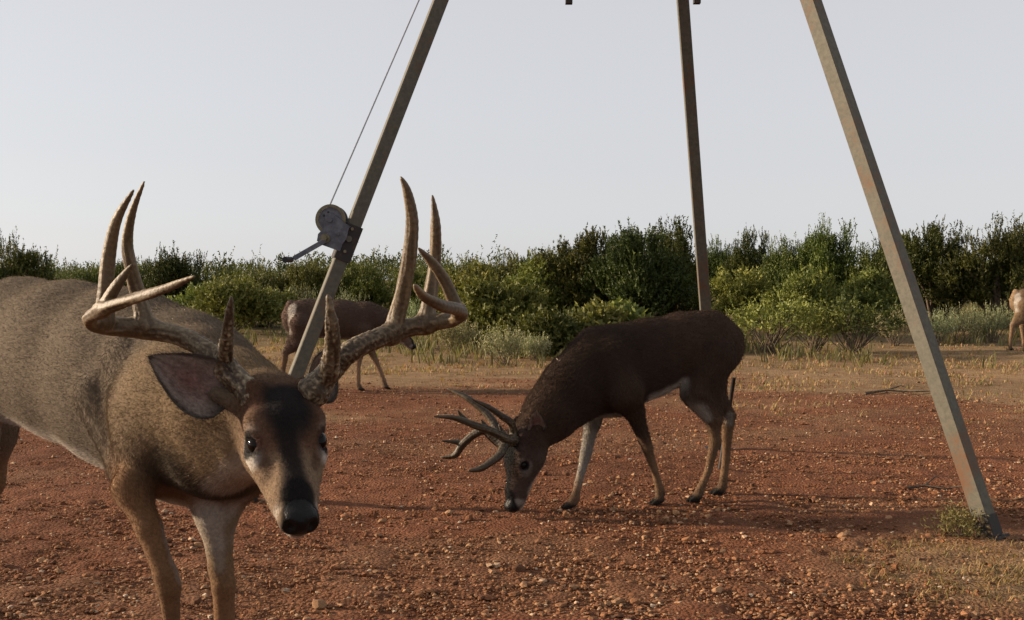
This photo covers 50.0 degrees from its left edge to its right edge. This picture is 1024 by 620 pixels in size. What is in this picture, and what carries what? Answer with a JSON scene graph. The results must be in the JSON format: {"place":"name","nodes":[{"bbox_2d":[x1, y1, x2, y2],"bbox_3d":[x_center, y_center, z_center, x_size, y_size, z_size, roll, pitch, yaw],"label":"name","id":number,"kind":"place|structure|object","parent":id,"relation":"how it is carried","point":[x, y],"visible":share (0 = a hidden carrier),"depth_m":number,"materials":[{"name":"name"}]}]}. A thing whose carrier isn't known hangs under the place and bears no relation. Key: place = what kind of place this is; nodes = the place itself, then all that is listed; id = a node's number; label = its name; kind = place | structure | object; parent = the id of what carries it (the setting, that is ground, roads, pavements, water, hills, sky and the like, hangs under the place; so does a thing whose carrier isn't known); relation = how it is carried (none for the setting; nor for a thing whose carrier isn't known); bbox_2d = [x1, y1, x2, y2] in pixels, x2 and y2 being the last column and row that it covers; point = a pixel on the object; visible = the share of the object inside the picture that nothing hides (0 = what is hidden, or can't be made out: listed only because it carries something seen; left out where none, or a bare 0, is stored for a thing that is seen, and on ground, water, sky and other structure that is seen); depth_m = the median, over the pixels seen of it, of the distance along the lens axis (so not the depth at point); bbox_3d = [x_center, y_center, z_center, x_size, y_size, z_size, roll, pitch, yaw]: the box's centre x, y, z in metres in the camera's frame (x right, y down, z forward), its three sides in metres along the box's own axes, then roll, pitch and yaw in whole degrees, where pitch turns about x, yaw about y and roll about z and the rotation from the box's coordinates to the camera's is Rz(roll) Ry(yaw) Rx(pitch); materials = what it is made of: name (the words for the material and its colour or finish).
{"place":"outdoors","nodes":[
{"label":"outdoors","id":0,"kind":"place"},
{"bbox_2d":[0,280,1023,619],"bbox_3d":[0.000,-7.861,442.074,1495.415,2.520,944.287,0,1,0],"label":"ground","id":1,"kind":"structure","parent":0,"point":[362,504],"depth_m":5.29,"materials":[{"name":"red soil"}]},
{"bbox_2d":[0,270,7,280],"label":"juniper tree","id":2,"kind":"object","parent":1,"relation":"on","point":[1,275],"visible":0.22,"depth_m":24.87,"materials":[{"name":"green plant"}]},
{"bbox_2d":[0,226,62,280],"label":"juniper tree","id":3,"kind":"object","parent":1,"relation":"on","point":[15,265],"visible":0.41,"depth_m":25.76,"materials":[{"name":"green plant"}]},
{"bbox_2d":[37,557,44,561],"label":"stone","id":4,"kind":"object","parent":1,"relation":"on","point":[41,559],"visible":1,"depth_m":4.23,"materials":[{"name":"beige stone"}]},
{"bbox_2d":[53,261,99,283],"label":"juniper tree","id":5,"kind":"object","parent":1,"relation":"on","point":[87,276],"visible":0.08,"depth_m":35.77,"materials":[{"name":"green plant"}]},
{"bbox_2d":[95,258,147,286],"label":"juniper tree","id":6,"kind":"object","parent":1,"relation":"on","point":[119,268],"visible":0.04,"depth_m":35.71,"materials":[{"name":"green plant"}]},
{"bbox_2d":[139,240,220,298],"bbox_3d":[-8.491,-0.703,27.987,3.004,2.182,2.031,0,1,22],"label":"juniper tree","id":7,"kind":"object","parent":1,"relation":"on","point":[169,268],"visible":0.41,"depth_m":27.54,"materials":[{"name":"green plant"}]},
{"bbox_2d":[162,282,223,320],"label":"leafy bush","id":8,"kind":"object","parent":1,"relation":"on","point":[189,294],"visible":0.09,"depth_m":23.76,"materials":[{"name":"green plant"}]},
{"bbox_2d":[191,597,200,606],"bbox_3d":[-1.047,0.969,3.643,0.034,0.033,0.045,5,-10,-24],"label":"stone","id":9,"kind":"object","parent":1,"relation":"on","point":[196,600],"visible":0.97,"depth_m":3.63,"materials":[{"name":"brown stone"}]},
{"bbox_2d":[0,177,467,619],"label":"buck","id":10,"kind":"object","parent":1,"relation":"on","point":[140,394],"visible":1,"depth_m":2.10,"materials":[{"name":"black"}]},
{"bbox_2d":[184,267,284,332],"bbox_3d":[-5.550,-0.148,21.968,2.162,1.442,1.665,-1,1,-33],"label":"leafy bush","id":11,"kind":"object","parent":1,"relation":"on","point":[250,302],"visible":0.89,"depth_m":21.80,"materials":[{"name":"green plant"}]},
{"bbox_2d":[219,264,283,292],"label":"juniper tree","id":12,"kind":"object","parent":1,"relation":"on","point":[268,279],"visible":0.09,"depth_m":30.75,"materials":[{"name":"green plant"}]},
{"bbox_2d":[221,284,301,326],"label":"leafy bush","id":13,"kind":"object","parent":1,"relation":"on","point":[284,297],"visible":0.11,"depth_m":23.92,"materials":[{"name":"green plant"}]},
{"bbox_2d":[259,281,316,299],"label":"sage plant","id":14,"kind":"object","parent":1,"relation":"on","point":[302,295],"visible":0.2,"depth_m":27.04,"materials":[{"name":"green plant"}]},
{"bbox_2d":[264,257,345,299],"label":"juniper tree","id":15,"kind":"object","parent":1,"relation":"on","point":[310,276],"visible":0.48,"depth_m":30.60,"materials":[{"name":"green plant"}]},
{"bbox_2d":[312,599,326,609],"bbox_3d":[-0.634,0.966,3.596,0.044,0.032,0.053,-14,17,-36],"label":"stone","id":16,"kind":"object","parent":1,"relation":"on","point":[319,604],"visible":0.98,"depth_m":3.59,"materials":[{"name":"beige stone"}]},
{"bbox_2d":[330,563,340,569],"bbox_3d":[-0.656,0.958,4.102,0.040,0.024,0.038,-9,-2,17],"label":"stone","id":17,"kind":"object","parent":1,"relation":"on","point":[336,566],"visible":1,"depth_m":4.09,"materials":[{"name":"brown stone"}]},
{"bbox_2d":[305,287,369,300],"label":"sage plant","id":18,"kind":"object","parent":1,"relation":"on","point":[350,298],"visible":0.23,"depth_m":26.11,"materials":[{"name":"green plant"}]},
{"bbox_2d":[280,298,415,390],"bbox_3d":[-1.680,0.362,11.308,1.392,0.954,0.459,0,1,0],"label":"walking deer","id":19,"kind":"object","parent":1,"relation":"on","point":[356,318],"visible":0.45,"depth_m":11.18},
{"bbox_2d":[338,254,399,309],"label":"juniper tree","id":20,"kind":"object","parent":1,"relation":"on","point":[366,279],"visible":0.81,"depth_m":30.57,"materials":[{"name":"green plant"}]},
{"bbox_2d":[378,518,386,523],"bbox_3d":[-0.590,0.958,4.990,0.040,0.024,0.033,5,16,3],"label":"stone","id":21,"kind":"object","parent":1,"relation":"on","point":[382,521],"visible":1,"depth_m":4.98,"materials":[{"name":"brown stone"}]},
{"bbox_2d":[387,260,426,311],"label":"juniper tree","id":22,"kind":"object","parent":1,"relation":"on","point":[418,278],"visible":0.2,"depth_m":32.52,"materials":[{"name":"green plant"}]},
{"bbox_2d":[406,298,420,318],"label":"sage plant","id":23,"kind":"object","parent":1,"relation":"on","point":[412,309],"visible":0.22,"depth_m":23.88,"materials":[{"name":"green plant"}]},
{"bbox_2d":[427,534,434,538],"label":"stone","id":24,"kind":"object","parent":1,"relation":"on","point":[430,536],"visible":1,"depth_m":4.62,"materials":[{"name":"brown stone"}]},
{"bbox_2d":[413,250,487,290],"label":"juniper tree","id":25,"kind":"object","parent":1,"relation":"on","point":[452,267],"visible":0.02,"depth_m":29.74,"materials":[{"name":"green plant"}]},
{"bbox_2d":[434,311,482,351],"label":"sage plant","id":26,"kind":"object","parent":1,"relation":"on","point":[449,333],"visible":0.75,"depth_m":16.95,"materials":[{"name":"green plant"}]},
{"bbox_2d":[430,255,504,336],"bbox_3d":[-0.891,-0.240,21.105,2.299,1.666,1.873,-1,1,-34],"label":"leafy bush","id":27,"kind":"object","parent":1,"relation":"on","point":[455,276],"visible":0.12,"depth_m":20.97,"materials":[{"name":"green plant"}]},
{"bbox_2d":[465,515,472,520],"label":"stone","id":28,"kind":"object","parent":1,"relation":"on","point":[468,517],"visible":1,"depth_m":5.00,"materials":[{"name":"brown stone"}]},
{"bbox_2d":[478,595,484,600],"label":"stone","id":29,"kind":"object","parent":1,"relation":"on","point":[481,597],"visible":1,"depth_m":3.67,"materials":[{"name":"brown stone"}]},
{"bbox_2d":[0,234,992,288],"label":"brush","id":30,"kind":"object","parent":1,"relation":"on","point":[383,263],"visible":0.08,"depth_m":43.98,"materials":[{"name":"green plant"}]},
{"bbox_2d":[452,268,552,346],"bbox_3d":[-0.239,0.099,18.462,1.908,1.605,1.975,0,1,0],"label":"leafy bush","id":31,"kind":"object","parent":1,"relation":"on","point":[487,303],"visible":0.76,"depth_m":18.24,"materials":[{"name":"green plant"}]},
{"bbox_2d":[473,320,535,365],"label":"sage plant","id":32,"kind":"object","parent":1,"relation":"on","point":[509,347],"visible":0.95,"depth_m":14.88,"materials":[{"name":"green plant"}]},
{"bbox_2d":[484,246,530,286],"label":"juniper tree","id":33,"kind":"object","parent":1,"relation":"on","point":[510,267],"visible":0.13,"depth_m":27.77,"materials":[{"name":"green plant"}]},
{"bbox_2d":[511,564,525,571],"bbox_3d":[0.025,0.955,4.035,0.053,0.039,0.037,0,1,-22],"label":"stone","id":34,"kind":"object","parent":1,"relation":"on","point":[518,568],"visible":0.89,"depth_m":4.02,"materials":[{"name":"brown stone"}]},
{"bbox_2d":[516,331,551,360],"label":"sage plant","id":35,"kind":"object","parent":1,"relation":"on","point":[532,344],"visible":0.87,"depth_m":15.56,"materials":[{"name":"green plant"}]},
{"bbox_2d":[501,250,582,317],"bbox_3d":[0.544,-0.317,22.087,2.056,1.794,1.951,0,1,0],"label":"leafy bush","id":36,"kind":"object","parent":1,"relation":"on","point":[552,298],"visible":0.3,"depth_m":21.59,"materials":[{"name":"green plant"}]},
{"bbox_2d":[506,303,585,358],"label":"leafy bush","id":37,"kind":"object","parent":1,"relation":"on","point":[559,328],"visible":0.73,"depth_m":16.03,"materials":[{"name":"green plant"}]},
{"bbox_2d":[517,240,582,310],"bbox_3d":[0.939,-0.696,26.946,2.126,2.088,1.863,0,1,-23],"label":"juniper tree","id":38,"kind":"object","parent":1,"relation":"on","point":[549,250],"visible":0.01,"depth_m":26.75,"materials":[{"name":"green plant"}]},
{"bbox_2d":[562,471,569,475],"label":"stone","id":39,"kind":"object","parent":1,"relation":"on","point":[566,473],"visible":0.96,"depth_m":6.16,"materials":[{"name":"brown stone"}]},
{"bbox_2d":[531,222,615,312],"bbox_3d":[1.454,-0.588,21.864,2.229,2.338,1.974,0,1,0],"label":"juniper tree","id":40,"kind":"object","parent":1,"relation":"on","point":[572,264],"visible":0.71,"depth_m":21.53,"materials":[{"name":"green plant"}]},
{"bbox_2d":[433,309,745,512],"bbox_3d":[0.411,0.486,5.282,1.702,0.953,0.461,0,1,-18],"label":"grazing buck","id":41,"kind":"object","parent":1,"relation":"on","point":[591,378],"visible":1,"depth_m":5.24,"materials":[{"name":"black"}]},
{"bbox_2d":[564,295,627,328],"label":"leafy bush","id":42,"kind":"object","parent":1,"relation":"on","point":[592,313],"visible":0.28,"depth_m":16.61,"materials":[{"name":"green plant"}]},
{"bbox_2d":[224,293,1023,367],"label":"weeds","id":43,"kind":"object","parent":1,"relation":"on","point":[749,345],"visible":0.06,"depth_m":16.66,"materials":[{"name":"green plant"}]},
{"bbox_2d":[234,323,1023,424],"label":"dry grass","id":44,"kind":"structure","parent":1,"relation":"on","point":[786,382],"depth_m":14.13,"materials":[{"name":"beige plant"}]},
{"bbox_2d":[603,295,654,322],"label":"leafy bush","id":45,"kind":"object","parent":1,"relation":"on","point":[635,311],"visible":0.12,"depth_m":17.12,"materials":[{"name":"green plant"}]},
{"bbox_2d":[253,0,1009,540],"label":"feeder tripod","id":46,"kind":"object","parent":1,"relation":"on","point":[339,232],"visible":0.91,"depth_m":5.08,"materials":[{"name":"metal"}]},
{"bbox_2d":[565,0,700,4],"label":"feeder barrel","id":47,"kind":"object","parent":46,"relation":"hanging from","point":[570,2],"visible":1,"depth_m":5.67,"materials":[{"name":"paint"}]},
{"bbox_2d":[629,597,640,604],"bbox_3d":[0.409,0.973,3.660,0.038,0.029,0.047,-13,-12,21],"label":"stone","id":48,"kind":"object","parent":1,"relation":"on","point":[633,600],"visible":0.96,"depth_m":3.64,"materials":[{"name":"beige stone"}]},
{"bbox_2d":[579,217,697,317],"bbox_3d":[2.366,-0.595,21.049,1.932,2.443,2.240,-1,1,-40],"label":"juniper tree","id":49,"kind":"object","parent":1,"relation":"on","point":[656,279],"visible":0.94,"depth_m":20.61,"materials":[{"name":"green plant"}]},
{"bbox_2d":[640,214,719,316],"bbox_3d":[2.999,-0.692,22.039,2.382,2.501,2.111,0,1,0],"label":"juniper tree","id":50,"kind":"object","parent":1,"relation":"on","point":[680,245],"visible":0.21,"depth_m":21.73,"materials":[{"name":"green plant"}]},
{"bbox_2d":[694,234,736,301],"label":"juniper tree","id":51,"kind":"object","parent":1,"relation":"on","point":[714,258],"visible":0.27,"depth_m":37.65,"materials":[{"name":"green plant"}]},
{"bbox_2d":[718,377,735,469],"bbox_3d":[1.236,0.684,6.338,0.116,0.597,0.026,1,1,33],"label":"stake","id":52,"kind":"object","parent":1,"relation":"on","point":[732,386],"visible":0.41,"depth_m":6.31,"materials":[{"name":"metal"}]},
{"bbox_2d":[709,263,774,321],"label":"leafy bush","id":53,"kind":"object","parent":1,"relation":"on","point":[749,284],"visible":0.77,"depth_m":26.67,"materials":[{"name":"green plant"}]},
{"bbox_2d":[720,224,769,282],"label":"juniper tree","id":54,"kind":"object","parent":1,"relation":"on","point":[739,257],"visible":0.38,"depth_m":35.72,"materials":[{"name":"green plant"}]},
{"bbox_2d":[725,292,821,353],"bbox_3d":[3.932,0.218,16.580,1.512,0.994,1.380,0,1,0],"label":"open shrub","id":55,"kind":"object","parent":1,"relation":"on","point":[798,312],"visible":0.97,"depth_m":16.45,"materials":[{"name":"green plant"}]},
{"bbox_2d":[753,231,809,305],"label":"juniper tree","id":56,"kind":"object","parent":1,"relation":"on","point":[778,265],"visible":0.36,"depth_m":28.78,"materials":[{"name":"green plant"}]},
{"bbox_2d":[757,263,857,327],"bbox_3d":[6.428,-0.227,24.000,2.069,1.623,2.052,-1,1,-30],"label":"leafy bush","id":57,"kind":"object","parent":1,"relation":"on","point":[808,285],"visible":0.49,"depth_m":23.63,"materials":[{"name":"green plant"}]},
{"bbox_2d":[769,302,848,351],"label":"open shrub","id":58,"kind":"object","parent":1,"relation":"on","point":[819,329],"visible":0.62,"depth_m":17.33,"materials":[{"name":"green plant"}]},
{"bbox_2d":[785,213,864,302],"bbox_3d":[8.103,-1.075,28.109,2.044,2.923,2.532,0,1,21],"label":"juniper tree","id":59,"kind":"object","parent":1,"relation":"on","point":[814,251],"visible":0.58,"depth_m":27.70,"materials":[{"name":"green plant"}]},
{"bbox_2d":[837,532,848,537],"bbox_3d":[1.394,0.955,4.634,0.044,0.036,0.043,1,1,38],"label":"stone","id":60,"kind":"object","parent":1,"relation":"on","point":[841,534],"visible":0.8,"depth_m":4.62,"materials":[{"name":"beige stone"}]},
{"bbox_2d":[799,286,907,352],"bbox_3d":[5.368,0.174,17.362,1.713,1.111,1.431,0,1,0],"label":"open shrub","id":61,"kind":"object","parent":1,"relation":"on","point":[864,321],"visible":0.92,"depth_m":17.16,"materials":[{"name":"green plant"}]},
{"bbox_2d":[830,267,928,327],"bbox_3d":[7.884,-0.219,23.966,2.169,1.496,1.952,0,1,0],"label":"leafy bush","id":62,"kind":"object","parent":1,"relation":"on","point":[870,292],"visible":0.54,"depth_m":23.76,"materials":[{"name":"green plant"}]},
{"bbox_2d":[842,228,922,288],"bbox_3d":[9.224,-0.860,27.008,2.216,2.544,2.810,0,1,0],"label":"juniper tree","id":63,"kind":"object","parent":1,"relation":"on","point":[867,261],"visible":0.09,"depth_m":26.80,"materials":[{"name":"green plant"}]},
{"bbox_2d":[871,304,910,345],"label":"sage plant","id":64,"kind":"object","parent":1,"relation":"on","point":[892,340],"visible":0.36,"depth_m":18.92,"materials":[{"name":"green plant"}]},
{"bbox_2d":[864,385,929,394],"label":"dead branch","id":65,"kind":"object","parent":1,"relation":"on","point":[877,391],"visible":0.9,"depth_m":10.97,"materials":[{"name":"brown wood"}]},
{"bbox_2d":[876,215,972,323],"bbox_3d":[9.631,-0.863,25.089,2.718,2.639,2.610,0,1,0],"label":"juniper tree","id":66,"kind":"object","parent":1,"relation":"on","point":[922,257],"visible":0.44,"depth_m":24.45,"materials":[{"name":"green plant"}]},
{"bbox_2d":[830,530,1023,619],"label":"dry grass","id":67,"kind":"structure","parent":1,"relation":"on","point":[990,571],"depth_m":4.06,"materials":[{"name":"beige plant"}]},
{"bbox_2d":[908,476,961,489],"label":"dead branch","id":68,"kind":"object","parent":1,"relation":"on","point":[925,485],"visible":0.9,"depth_m":5.80,"materials":[{"name":"brown wood"}]},
{"bbox_2d":[908,308,965,344],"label":"sage plant","id":69,"kind":"object","parent":1,"relation":"on","point":[938,328],"visible":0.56,"depth_m":18.88,"materials":[{"name":"green plant"}]},
{"bbox_2d":[920,498,990,540],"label":"weed tuft","id":70,"kind":"object","parent":1,"relation":"on","point":[963,525],"visible":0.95,"depth_m":4.67,"materials":[{"name":"green plant"}]},
{"bbox_2d":[928,302,995,343],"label":"sage plant","id":71,"kind":"object","parent":1,"relation":"on","point":[970,322],"visible":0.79,"depth_m":19.33,"materials":[{"name":"green plant"}]},
{"bbox_2d":[919,211,1023,325],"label":"juniper tree","id":72,"kind":"object","parent":1,"relation":"on","point":[980,279],"visible":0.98,"depth_m":23.71,"materials":[{"name":"green plant"}]},
{"bbox_2d":[970,610,979,617],"bbox_3d":[1.491,0.982,3.539,0.040,0.024,0.033,-5,0,-30],"label":"stone","id":73,"kind":"object","parent":1,"relation":"on","point":[975,613],"visible":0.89,"depth_m":3.53,"materials":[{"name":"beige stone"}]},
{"bbox_2d":[967,300,1015,342],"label":"sage plant","id":74,"kind":"object","parent":1,"relation":"on","point":[995,324],"visible":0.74,"depth_m":19.92,"materials":[{"name":"green plant"}]},
{"bbox_2d":[1008,289,1023,350],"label":"distant deer","id":75,"kind":"object","parent":1,"relation":"on","point":[1016,301],"visible":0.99,"depth_m":17.28},
{"bbox_2d":[0,0,1023,279],"label":"sky","id":76,"kind":"structure","parent":0,"point":[526,123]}
]}

